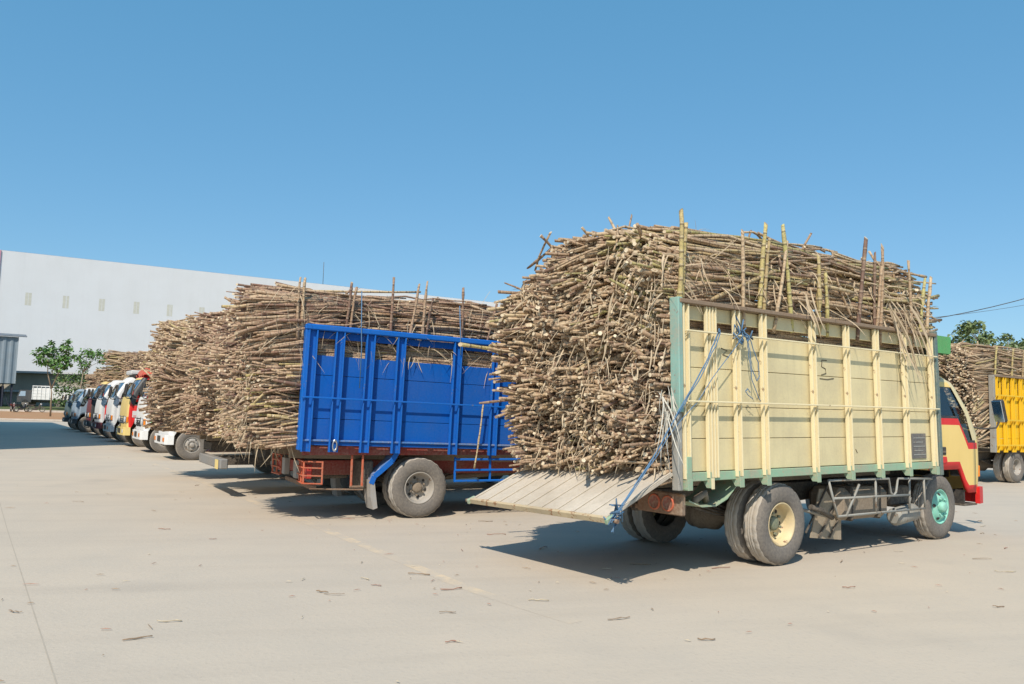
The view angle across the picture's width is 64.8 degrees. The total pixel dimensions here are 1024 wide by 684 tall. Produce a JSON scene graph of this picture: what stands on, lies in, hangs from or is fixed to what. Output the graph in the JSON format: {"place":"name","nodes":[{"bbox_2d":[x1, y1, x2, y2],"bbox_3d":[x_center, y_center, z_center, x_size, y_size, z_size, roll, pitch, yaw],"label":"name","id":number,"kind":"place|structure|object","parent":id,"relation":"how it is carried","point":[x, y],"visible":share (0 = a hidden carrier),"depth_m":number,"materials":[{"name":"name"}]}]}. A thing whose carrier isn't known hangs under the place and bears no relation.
{"place":"outdoors","nodes":[
{"label":"outdoors","id":0,"kind":"place"},
{"bbox_2d":[0,405,64,410],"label":"grass bank","id":1,"kind":"structure","parent":0,"point":[60,408],"depth_m":101.00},
{"bbox_2d":[0,333,26,406],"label":"raised shed","id":2,"kind":"structure","parent":1,"relation":"on","point":[8,354],"depth_m":104.58,"materials":[{"name":"grey metal"}]},
{"bbox_2d":[17,386,73,406],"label":"flatbed truck","id":3,"kind":"object","parent":1,"relation":"on","point":[34,395],"visible":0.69,"depth_m":98.67,"materials":[{"name":"white paint"}]},
{"bbox_2d":[0,371,93,405],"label":"store","id":4,"kind":"structure","parent":1,"relation":"on","point":[27,380],"depth_m":115.32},
{"bbox_2d":[49,367,101,406],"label":"shrub","id":5,"kind":"object","parent":1,"relation":"on","point":[67,389],"visible":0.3,"depth_m":96.61,"materials":[{"name":"green plant"}]},
{"bbox_2d":[0,420,1023,683],"bbox_3d":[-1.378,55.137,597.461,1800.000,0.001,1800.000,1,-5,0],"label":"ground","id":6,"kind":"structure","parent":0,"point":[232,598],"depth_m":6.67,"materials":[{"name":"concrete"}]},
{"bbox_2d":[0,504,56,683],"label":"slab joint","id":7,"kind":"object","parent":6,"relation":"on","point":[32,606],"visible":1,"depth_m":5.59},
{"bbox_2d":[0,418,62,421],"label":"kerb","id":8,"kind":"structure","parent":6,"relation":"on","point":[30,419],"depth_m":64.62,"materials":[{"name":"concrete"}]},
{"bbox_2d":[0,411,63,419],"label":"earth strip","id":9,"kind":"object","parent":6,"relation":"on","point":[30,415],"visible":0.13,"depth_m":76.75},
{"bbox_2d":[0,409,63,412],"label":"kerb","id":10,"kind":"structure","parent":9,"relation":"on","point":[33,410],"depth_m":91.55,"materials":[{"name":"concrete"}]},
{"bbox_2d":[29,339,74,415],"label":"tree","id":11,"kind":"object","parent":9,"relation":"on","point":[53,363],"visible":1,"depth_m":74.87,"materials":[{"name":"green plant"}]},
{"bbox_2d":[72,348,109,393],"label":"tree","id":12,"kind":"object","parent":9,"relation":"on","point":[90,353],"visible":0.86,"depth_m":87.95,"materials":[{"name":"green plant"}]},
{"bbox_2d":[61,389,90,429],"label":"cane truck","id":13,"kind":"object","parent":6,"relation":"on","point":[67,412],"visible":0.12,"depth_m":44.86,"materials":[{"name":"metal"}]},
{"bbox_2d":[84,374,95,396],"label":"sugarcane load","id":14,"kind":"object","parent":13,"relation":"on","point":[89,379],"visible":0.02,"depth_m":45.66,"materials":[{"name":"plant"}]},
{"bbox_2d":[68,388,99,431],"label":"cane truck","id":15,"kind":"object","parent":6,"relation":"on","point":[77,415],"visible":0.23,"depth_m":41.35,"materials":[{"name":"metal"}]},
{"bbox_2d":[90,367,109,394],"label":"sugarcane load","id":16,"kind":"object","parent":15,"relation":"on","point":[98,372],"visible":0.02,"depth_m":42.37,"materials":[{"name":"plant"}]},
{"bbox_2d":[83,381,110,434],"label":"cane truck","id":17,"kind":"object","parent":6,"relation":"on","point":[90,411],"visible":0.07,"depth_m":38.11,"materials":[{"name":"metal"}]},
{"bbox_2d":[100,350,133,394],"bbox_3d":[-17.242,2.188,40.681,6.406,3.216,2.158,5,-6,-32],"label":"sugarcane load","id":18,"kind":"object","parent":17,"relation":"on","point":[111,356],"visible":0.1,"depth_m":38.72,"materials":[{"name":"plant"}]},
{"bbox_2d":[90,380,122,437],"bbox_3d":[-15.680,3.093,36.920,6.276,2.570,2.306,5,-6,-33],"label":"cane truck","id":19,"kind":"object","parent":6,"relation":"on","point":[100,413],"visible":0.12,"depth_m":34.79,"materials":[{"name":"metal"}]},
{"bbox_2d":[119,352,138,394],"bbox_3d":[-14.956,2.028,37.478,5.947,3.064,2.137,5,-6,-33],"label":"sugarcane load","id":20,"kind":"object","parent":19,"relation":"on","point":[128,356],"visible":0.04,"depth_m":35.68,"materials":[{"name":"plant"}]},
{"bbox_2d":[120,356,138,388],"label":"sugarcane front ends","id":21,"kind":"object","parent":20,"relation":"on","point":[125,376],"visible":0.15,"depth_m":35.73,"materials":[{"name":"plant"}]},
{"bbox_2d":[101,377,139,441],"bbox_3d":[-13.529,2.852,33.643,6.276,2.570,2.306,5,-6,-33],"label":"cane truck","id":22,"kind":"object","parent":6,"relation":"on","point":[112,414],"visible":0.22,"depth_m":31.55,"materials":[{"name":"metal"}]},
{"bbox_2d":[131,351,150,390],"bbox_3d":[-12.768,1.829,34.219,6.020,3.051,2.158,5,-6,-33],"label":"sugarcane load","id":23,"kind":"object","parent":22,"relation":"on","point":[141,354],"visible":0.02,"depth_m":32.35,"materials":[{"name":"plant"}]},
{"bbox_2d":[115,375,150,446],"bbox_3d":[-11.365,2.608,30.345,6.276,2.573,2.306,5,-6,-34],"label":"cane truck","id":24,"kind":"object","parent":6,"relation":"on","point":[127,416],"visible":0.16,"depth_m":28.25,"materials":[{"name":"metal"}]},
{"bbox_2d":[130,381,166,452],"bbox_3d":[-9.233,2.365,27.031,6.276,2.570,2.306,5,-6,-33],"label":"cane truck","id":25,"kind":"object","parent":6,"relation":"on","point":[143,434],"visible":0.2,"depth_m":24.94,"materials":[{"name":"metal"}]},
{"bbox_2d":[154,431,206,459],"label":"cane truck","id":26,"kind":"object","parent":6,"relation":"on","point":[184,446],"visible":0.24,"depth_m":21.86,"materials":[{"name":"metal"}]},
{"bbox_2d":[0,250,500,372],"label":"warehouse","id":27,"kind":"structure","parent":6,"relation":"on","point":[93,305],"depth_m":138.40,"materials":[{"name":"metal"}]},
{"bbox_2d":[199,435,450,478],"bbox_3d":[-3.609,1.725,18.350,6.496,2.570,2.306,4,-6,-30],"label":"cane truck","id":28,"kind":"object","parent":6,"relation":"on","point":[211,443],"visible":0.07,"depth_m":16.53,"materials":[{"name":"metal"}]},
{"bbox_2d":[138,317,194,433],"bbox_3d":[-4.731,0.806,17.767,6.509,2.447,2.192,4,-6,-30],"label":"sugarcane load","id":29,"kind":"object","parent":28,"relation":"on","point":[168,347],"visible":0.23,"depth_m":15.68,"materials":[{"name":"plant"}]},
{"bbox_2d":[199,448,510,494],"bbox_3d":[-2.007,1.509,15.503,7.202,2.570,2.306,4,-6,-30],"label":"cane truck","id":30,"kind":"object","parent":6,"relation":"on","point":[220,461],"visible":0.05,"depth_m":13.74,"materials":[{"name":"metal"}]},
{"bbox_2d":[166,305,235,439],"bbox_3d":[-2.852,0.604,15.107,6.448,2.418,2.221,4,-6,-30],"label":"sugarcane load","id":31,"kind":"object","parent":30,"relation":"in","point":[197,397],"visible":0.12,"depth_m":13.68,"materials":[{"name":"plant"}]},
{"bbox_2d":[150,463,580,623],"bbox_3d":[-4.359,2.516,13.009,0.257,0.001,17.552,5,-6,-33],"label":"yellow line","id":32,"kind":"object","parent":6,"relation":"on","point":[499,598],"visible":1,"depth_m":7.71,"materials":[{"name":"paint"}]},
{"bbox_2d":[271,323,520,517],"bbox_3d":[-0.313,1.294,12.800,6.582,2.599,2.306,4,-6,-27],"label":"cane truck","id":33,"kind":"object","parent":6,"relation":"on","point":[408,446],"visible":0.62,"depth_m":11.07,"materials":[{"name":"blue paint"}]},
{"bbox_2d":[345,282,352,333],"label":"cane stake","id":34,"kind":"object","parent":33,"relation":"on","point":[349,303],"visible":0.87,"depth_m":10.74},
{"bbox_2d":[196,281,507,449],"bbox_3d":[-1.396,0.482,12.239,6.383,2.354,2.138,5,-5,-27],"label":"sugarcane load","id":35,"kind":"object","parent":33,"relation":"on","point":[271,406],"visible":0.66,"depth_m":10.60,"materials":[{"name":"plant"}]},
{"bbox_2d":[295,277,301,337],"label":"cane stake","id":36,"kind":"object","parent":35,"relation":"on","point":[297,312],"visible":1,"depth_m":10.44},
{"bbox_2d":[301,277,305,337],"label":"cane stake","id":37,"kind":"object","parent":35,"relation":"on","point":[303,304],"visible":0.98,"depth_m":10.47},
{"bbox_2d":[406,284,419,346],"bbox_3d":[-1.370,-0.369,11.180,0.177,0.889,0.048,1,-5,5],"label":"cane stake","id":38,"kind":"object","parent":35,"relation":"on","point":[414,312],"visible":0.91,"depth_m":11.17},
{"bbox_2d":[421,281,427,347],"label":"cane stake","id":39,"kind":"object","parent":35,"relation":"on","point":[424,309],"visible":0.94,"depth_m":11.25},
{"bbox_2d":[424,298,433,349],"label":"cane stake","id":40,"kind":"object","parent":35,"relation":"on","point":[429,316],"visible":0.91,"depth_m":11.27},
{"bbox_2d":[461,287,464,337],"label":"cane stake","id":41,"kind":"object","parent":35,"relation":"on","point":[462,313],"visible":0.78,"depth_m":11.51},
{"bbox_2d":[348,287,357,341],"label":"cane stake","id":42,"kind":"object","parent":33,"relation":"on","point":[353,305],"visible":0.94,"depth_m":10.77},
{"bbox_2d":[214,285,497,472],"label":"dry leaves","id":43,"kind":"object","parent":33,"relation":"in","point":[240,423],"visible":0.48,"depth_m":10.62,"materials":[{"name":"plant"}]},
{"bbox_2d":[359,291,361,387],"bbox_3d":[-2.016,-0.036,10.751,0.027,1.303,0.094,4,-6,-27],"label":"cord","id":44,"kind":"object","parent":33,"relation":"hanging from","point":[361,340],"visible":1,"depth_m":10.71,"materials":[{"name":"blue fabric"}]},
{"bbox_2d":[388,277,394,346],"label":"cane stake","id":45,"kind":"object","parent":33,"relation":"on","point":[391,314],"visible":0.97,"depth_m":11.02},
{"bbox_2d":[473,404,483,468],"bbox_3d":[-0.474,1.339,11.423,0.107,0.918,0.038,5,-5,-27],"label":"cane stake","id":46,"kind":"object","parent":33,"relation":"attached to","point":[479,437],"visible":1,"depth_m":11.41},
{"bbox_2d":[0,496,1016,681],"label":"straw litter","id":47,"kind":"object","parent":6,"relation":"on","point":[456,574],"visible":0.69,"depth_m":7.22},
{"bbox_2d":[465,296,1007,564],"bbox_3d":[3.128,1.095,9.745,7.343,2.620,2.312,5,-6,-36],"label":"cane truck","id":48,"kind":"object","parent":6,"relation":"on","point":[833,436],"visible":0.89,"depth_m":8.40,"materials":[{"name":"metal"}]},
{"bbox_2d":[603,498,623,531],"bbox_3d":[0.847,1.436,6.702,0.166,0.280,0.176,0,-5,18],"label":"rope knot","id":49,"kind":"object","parent":48,"relation":"attached to","point":[616,510],"visible":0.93,"depth_m":6.68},
{"bbox_2d":[611,328,719,522],"bbox_3d":[1.386,0.684,7.133,1.356,1.731,0.038,5,-6,-35],"label":"rope","id":50,"kind":"object","parent":48,"relation":"hanging from","point":[671,424],"visible":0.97,"depth_m":7.13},
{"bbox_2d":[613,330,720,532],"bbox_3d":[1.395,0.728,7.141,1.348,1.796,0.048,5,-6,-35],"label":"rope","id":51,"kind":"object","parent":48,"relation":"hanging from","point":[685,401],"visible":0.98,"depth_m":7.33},
{"bbox_2d":[653,387,685,476],"bbox_3d":[1.381,0.797,7.111,0.269,0.835,0.383,1,-5,9],"label":"dry leaf tuft","id":52,"kind":"object","parent":48,"relation":"hanging from","point":[667,415],"visible":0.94,"depth_m":7.21,"materials":[{"name":"plant"}]},
{"bbox_2d":[676,208,683,297],"bbox_3d":[1.559,-0.713,7.478,0.060,1.055,0.074,3,-5,-14],"label":"cane stake","id":53,"kind":"object","parent":48,"relation":"on","point":[681,261],"visible":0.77,"depth_m":7.46,"materials":[{"name":"plant"}]},
{"bbox_2d":[683,222,687,297],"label":"cane stake","id":54,"kind":"object","parent":48,"relation":"on","point":[685,234],"visible":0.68,"depth_m":7.50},
{"bbox_2d":[485,214,940,485],"bbox_3d":[2.621,0.101,9.497,5.882,2.832,2.178,5,-7,-36],"label":"sugarcane load","id":55,"kind":"object","parent":48,"relation":"on","point":[558,279],"visible":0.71,"depth_m":7.95,"materials":[{"name":"plant"}]},
{"bbox_2d":[458,342,500,351],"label":"cane stake","id":56,"kind":"object","parent":55,"relation":"on","point":[460,344],"visible":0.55,"depth_m":8.40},
{"bbox_2d":[660,270,739,281],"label":"sugarcane stalk","id":57,"kind":"object","parent":55,"relation":"on","point":[688,274],"visible":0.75,"depth_m":7.64,"materials":[{"name":"plant"}]},
{"bbox_2d":[653,299,771,306],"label":"sugarcane stalk","id":58,"kind":"object","parent":55,"relation":"on","point":[728,303],"visible":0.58,"depth_m":7.97,"materials":[{"name":"plant"}]},
{"bbox_2d":[652,239,773,253],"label":"sugarcane stalk","id":59,"kind":"object","parent":55,"relation":"on","point":[735,245],"visible":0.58,"depth_m":8.31,"materials":[{"name":"plant"}]},
{"bbox_2d":[499,222,935,481],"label":"dry leaves","id":60,"kind":"object","parent":55,"relation":"on","point":[654,330],"visible":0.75,"depth_m":7.84,"materials":[{"name":"plant"}]},
{"bbox_2d":[661,275,776,299],"bbox_3d":[2.095,-0.520,7.920,1.775,0.061,0.052,5,-6,-36],"label":"sugarcane stalk","id":61,"kind":"object","parent":55,"relation":"on","point":[715,286],"visible":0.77,"depth_m":7.83,"materials":[{"name":"plant"}]},
{"bbox_2d":[663,230,781,245],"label":"sugarcane stalk","id":62,"kind":"object","parent":55,"relation":"on","point":[699,232],"visible":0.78,"depth_m":8.27,"materials":[{"name":"plant"}]},
{"bbox_2d":[661,284,785,291],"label":"sugarcane stalk","id":63,"kind":"object","parent":55,"relation":"on","point":[676,285],"visible":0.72,"depth_m":7.87,"materials":[{"name":"plant"}]},
{"bbox_2d":[653,237,795,257],"bbox_3d":[2.209,-0.946,8.231,2.103,0.110,0.072,5,-6,-33],"label":"sugarcane stalk","id":64,"kind":"object","parent":55,"relation":"on","point":[701,246],"visible":0.67,"depth_m":8.07,"materials":[{"name":"plant"}]},
{"bbox_2d":[669,287,784,297],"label":"sugarcane stalk","id":65,"kind":"object","parent":55,"relation":"on","point":[719,289],"visible":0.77,"depth_m":7.84,"materials":[{"name":"plant"}]},
{"bbox_2d":[687,246,780,258],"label":"sugarcane stalk","id":66,"kind":"object","parent":55,"relation":"on","point":[706,250],"visible":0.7,"depth_m":8.00,"materials":[{"name":"plant"}]},
{"bbox_2d":[668,234,800,259],"bbox_3d":[2.409,-0.966,8.441,2.235,0.092,0.059,5,-6,-37],"label":"sugarcane stalk","id":67,"kind":"object","parent":55,"relation":"on","point":[671,236],"visible":0.39,"depth_m":8.03,"materials":[{"name":"plant"}]},
{"bbox_2d":[677,262,794,283],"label":"sugarcane stalk","id":68,"kind":"object","parent":55,"relation":"on","point":[713,264],"visible":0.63,"depth_m":7.91,"materials":[{"name":"plant"}]},
{"bbox_2d":[674,234,800,256],"bbox_3d":[2.378,-0.990,8.355,1.977,0.105,0.048,5,-6,-35],"label":"sugarcane stalk","id":69,"kind":"object","parent":55,"relation":"on","point":[713,243],"visible":0.69,"depth_m":8.15,"materials":[{"name":"plant"}]},
{"bbox_2d":[710,269,776,301],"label":"stalk","id":70,"kind":"object","parent":55,"relation":"on","point":[722,294],"visible":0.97,"depth_m":7.97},
{"bbox_2d":[699,259,805,263],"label":"sugarcane stalk","id":71,"kind":"object","parent":55,"relation":"on","point":[776,262],"visible":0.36,"depth_m":8.52,"materials":[{"name":"plant"}]},
{"bbox_2d":[714,249,792,252],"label":"sugarcane stalk","id":72,"kind":"object","parent":55,"relation":"on","point":[729,250],"visible":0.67,"depth_m":8.30,"materials":[{"name":"plant"}]},
{"bbox_2d":[769,263,830,270],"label":"sugarcane stalk","id":73,"kind":"object","parent":55,"relation":"on","point":[814,266],"visible":0.66,"depth_m":8.95,"materials":[{"name":"plant"}]},
{"bbox_2d":[766,245,871,281],"bbox_3d":[3.529,-0.885,9.184,1.921,0.201,0.039,5,-6,-33],"label":"sugarcane stalk","id":74,"kind":"object","parent":55,"relation":"on","point":[809,255],"visible":0.8,"depth_m":9.09,"materials":[{"name":"plant"}]},
{"bbox_2d":[788,258,868,277],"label":"sugarcane stalk","id":75,"kind":"object","parent":55,"relation":"on","point":[810,264],"visible":0.76,"depth_m":9.12,"materials":[{"name":"plant"}]},
{"bbox_2d":[836,278,853,318],"bbox_3d":[3.736,-0.489,9.088,0.329,0.447,0.047,5,-7,-36],"label":"cane stake","id":76,"kind":"object","parent":55,"relation":"on","point":[845,302],"visible":1,"depth_m":9.09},
{"bbox_2d":[807,287,883,301],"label":"sugarcane stalk","id":77,"kind":"object","parent":55,"relation":"on","point":[831,291],"visible":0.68,"depth_m":9.04,"materials":[{"name":"plant"}]},
{"bbox_2d":[831,252,899,272],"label":"sugarcane stalk","id":78,"kind":"object","parent":55,"relation":"on","point":[847,259],"visible":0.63,"depth_m":9.71,"materials":[{"name":"plant"}]},
{"bbox_2d":[834,258,901,273],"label":"sugarcane stalk","id":79,"kind":"object","parent":55,"relation":"on","point":[857,267],"visible":0.81,"depth_m":9.62,"materials":[{"name":"plant"}]},
{"bbox_2d":[822,300,925,321],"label":"sugarcane stalk","id":80,"kind":"object","parent":55,"relation":"on","point":[855,306],"visible":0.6,"depth_m":9.27,"materials":[{"name":"plant"}]},
{"bbox_2d":[851,296,919,302],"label":"sugarcane stalk","id":81,"kind":"object","parent":55,"relation":"on","point":[889,300],"visible":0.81,"depth_m":9.68,"materials":[{"name":"plant"}]},
{"bbox_2d":[883,314,936,325],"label":"sugarcane stalk","id":82,"kind":"object","parent":55,"relation":"on","point":[887,317],"visible":0.38,"depth_m":9.71,"materials":[{"name":"plant"}]},
{"bbox_2d":[776,297,884,318],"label":"sugarcane stalk","id":83,"kind":"object","parent":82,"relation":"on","point":[830,304],"visible":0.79,"depth_m":8.96,"materials":[{"name":"plant"}]},
{"bbox_2d":[732,315,752,344],"bbox_3d":[2.236,-0.111,7.807,0.333,0.286,0.092,5,-7,-36],"label":"rope knot","id":84,"kind":"object","parent":48,"relation":"attached to","point":[744,334],"visible":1,"depth_m":7.79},
{"bbox_2d":[617,337,742,515],"bbox_3d":[1.555,0.697,7.252,1.632,1.628,0.026,5,-6,-36],"label":"rope","id":85,"kind":"object","parent":84,"relation":"hanging from","point":[677,424],"visible":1,"depth_m":7.17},
{"bbox_2d":[746,333,759,380],"bbox_3d":[2.347,0.152,7.863,0.199,0.464,0.027,5,-7,-36],"label":"rope","id":86,"kind":"object","parent":84,"relation":"hanging from","point":[750,358],"visible":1,"depth_m":7.86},
{"bbox_2d":[741,229,745,327],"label":"cane stake","id":87,"kind":"object","parent":48,"relation":"on","point":[743,272],"visible":0.92,"depth_m":7.99,"materials":[{"name":"plant"}]},
{"bbox_2d":[757,222,767,329],"bbox_3d":[2.541,-0.663,8.206,0.120,1.149,0.053,3,-5,-15],"label":"cane stake","id":88,"kind":"object","parent":48,"relation":"on","point":[761,271],"visible":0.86,"depth_m":8.20,"materials":[{"name":"plant"}]},
{"bbox_2d":[762,238,770,309],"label":"cane stake","id":89,"kind":"object","parent":48,"relation":"on","point":[764,301],"visible":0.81,"depth_m":8.22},
{"bbox_2d":[772,241,788,332],"bbox_3d":[2.771,-0.578,8.346,0.249,0.996,0.048,4,-6,-28],"label":"cane stake","id":90,"kind":"object","parent":48,"relation":"on","point":[780,291],"visible":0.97,"depth_m":8.33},
{"bbox_2d":[781,224,793,333],"bbox_3d":[2.886,-0.658,8.447,0.054,1.133,0.241,-3,-7,43],"label":"cane stake","id":91,"kind":"object","parent":48,"relation":"on","point":[788,282],"visible":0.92,"depth_m":8.42,"materials":[{"name":"plant"}]},
{"bbox_2d":[805,288,824,335],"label":"dry leaf tuft","id":92,"kind":"object","parent":48,"relation":"hanging from","point":[809,307],"visible":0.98,"depth_m":8.50,"materials":[{"name":"plant"}]},
{"bbox_2d":[815,253,822,336],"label":"cane stake","id":93,"kind":"object","parent":48,"relation":"on","point":[818,299],"visible":0.85,"depth_m":8.73,"materials":[{"name":"plant"}]},
{"bbox_2d":[824,271,828,336],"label":"cane stake","id":94,"kind":"object","parent":48,"relation":"on","point":[826,301],"visible":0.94,"depth_m":8.80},
{"bbox_2d":[855,236,867,340],"bbox_3d":[4.009,-0.618,9.256,0.249,1.245,0.057,4,-6,-31],"label":"cane stake","id":95,"kind":"object","parent":48,"relation":"on","point":[861,287],"visible":0.98,"depth_m":9.24,"materials":[{"name":"plant"}]},
{"bbox_2d":[873,252,876,324],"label":"cane stake","id":96,"kind":"object","parent":48,"relation":"on","point":[874,290],"visible":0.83,"depth_m":9.44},
{"bbox_2d":[875,266,882,325],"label":"cane stake","id":97,"kind":"object","parent":48,"relation":"on","point":[879,295],"visible":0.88,"depth_m":9.45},
{"bbox_2d":[879,244,884,344],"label":"cane stake","id":98,"kind":"object","parent":48,"relation":"on","point":[882,297],"visible":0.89,"depth_m":9.48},
{"bbox_2d":[887,303,927,384],"bbox_3d":[4.663,0.035,9.500,0.512,0.977,0.202,5,-7,-36],"label":"dry leaf tuft","id":99,"kind":"object","parent":48,"relation":"hanging from","point":[895,319],"visible":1,"depth_m":9.48,"materials":[{"name":"plant"}]},
{"bbox_2d":[907,260,914,347],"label":"cane stake","id":100,"kind":"object","parent":48,"relation":"on","point":[910,296],"visible":0.76,"depth_m":9.88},
{"bbox_2d":[903,304,934,386],"bbox_3d":[4.923,0.041,9.682,0.408,0.996,0.215,5,-7,-36],"label":"dry leaf tuft","id":101,"kind":"object","parent":48,"relation":"hanging from","point":[911,324],"visible":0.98,"depth_m":9.69,"materials":[{"name":"plant"}]},
{"bbox_2d":[918,278,925,349],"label":"cane stake","id":102,"kind":"object","parent":48,"relation":"on","point":[922,297],"visible":0.79,"depth_m":10.06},
{"bbox_2d":[925,276,931,348],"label":"cane stake","id":103,"kind":"object","parent":48,"relation":"on","point":[928,299],"visible":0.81,"depth_m":10.15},
{"bbox_2d":[802,331,1023,348],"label":"hedge","id":104,"kind":"object","parent":6,"relation":"on","point":[970,339],"visible":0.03,"depth_m":80.25,"materials":[{"name":"green plant"}]},
{"bbox_2d":[953,320,1010,369],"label":"tree","id":105,"kind":"object","parent":6,"relation":"on","point":[968,327],"visible":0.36,"depth_m":69.44,"materials":[{"name":"green plant"}]},
{"bbox_2d":[978,375,1023,482],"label":"cane truck","id":106,"kind":"object","parent":6,"relation":"on","point":[1005,454],"visible":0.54,"depth_m":20.99,"materials":[{"name":"metal"}]},
{"bbox_2d":[938,340,1022,446],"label":"sugarcane load","id":107,"kind":"object","parent":106,"relation":"on","point":[966,369],"visible":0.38,"depth_m":20.46,"materials":[{"name":"plant"}]},
{"bbox_2d":[999,333,1023,389],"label":"tree","id":108,"kind":"object","parent":6,"relation":"on","point":[1007,338],"visible":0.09,"depth_m":72.26,"materials":[{"name":"green plant"}]},
{"bbox_2d":[0,0,1023,348],"label":"sky","id":109,"kind":"structure","parent":0,"point":[371,143],"materials":[{"name":"blue"}]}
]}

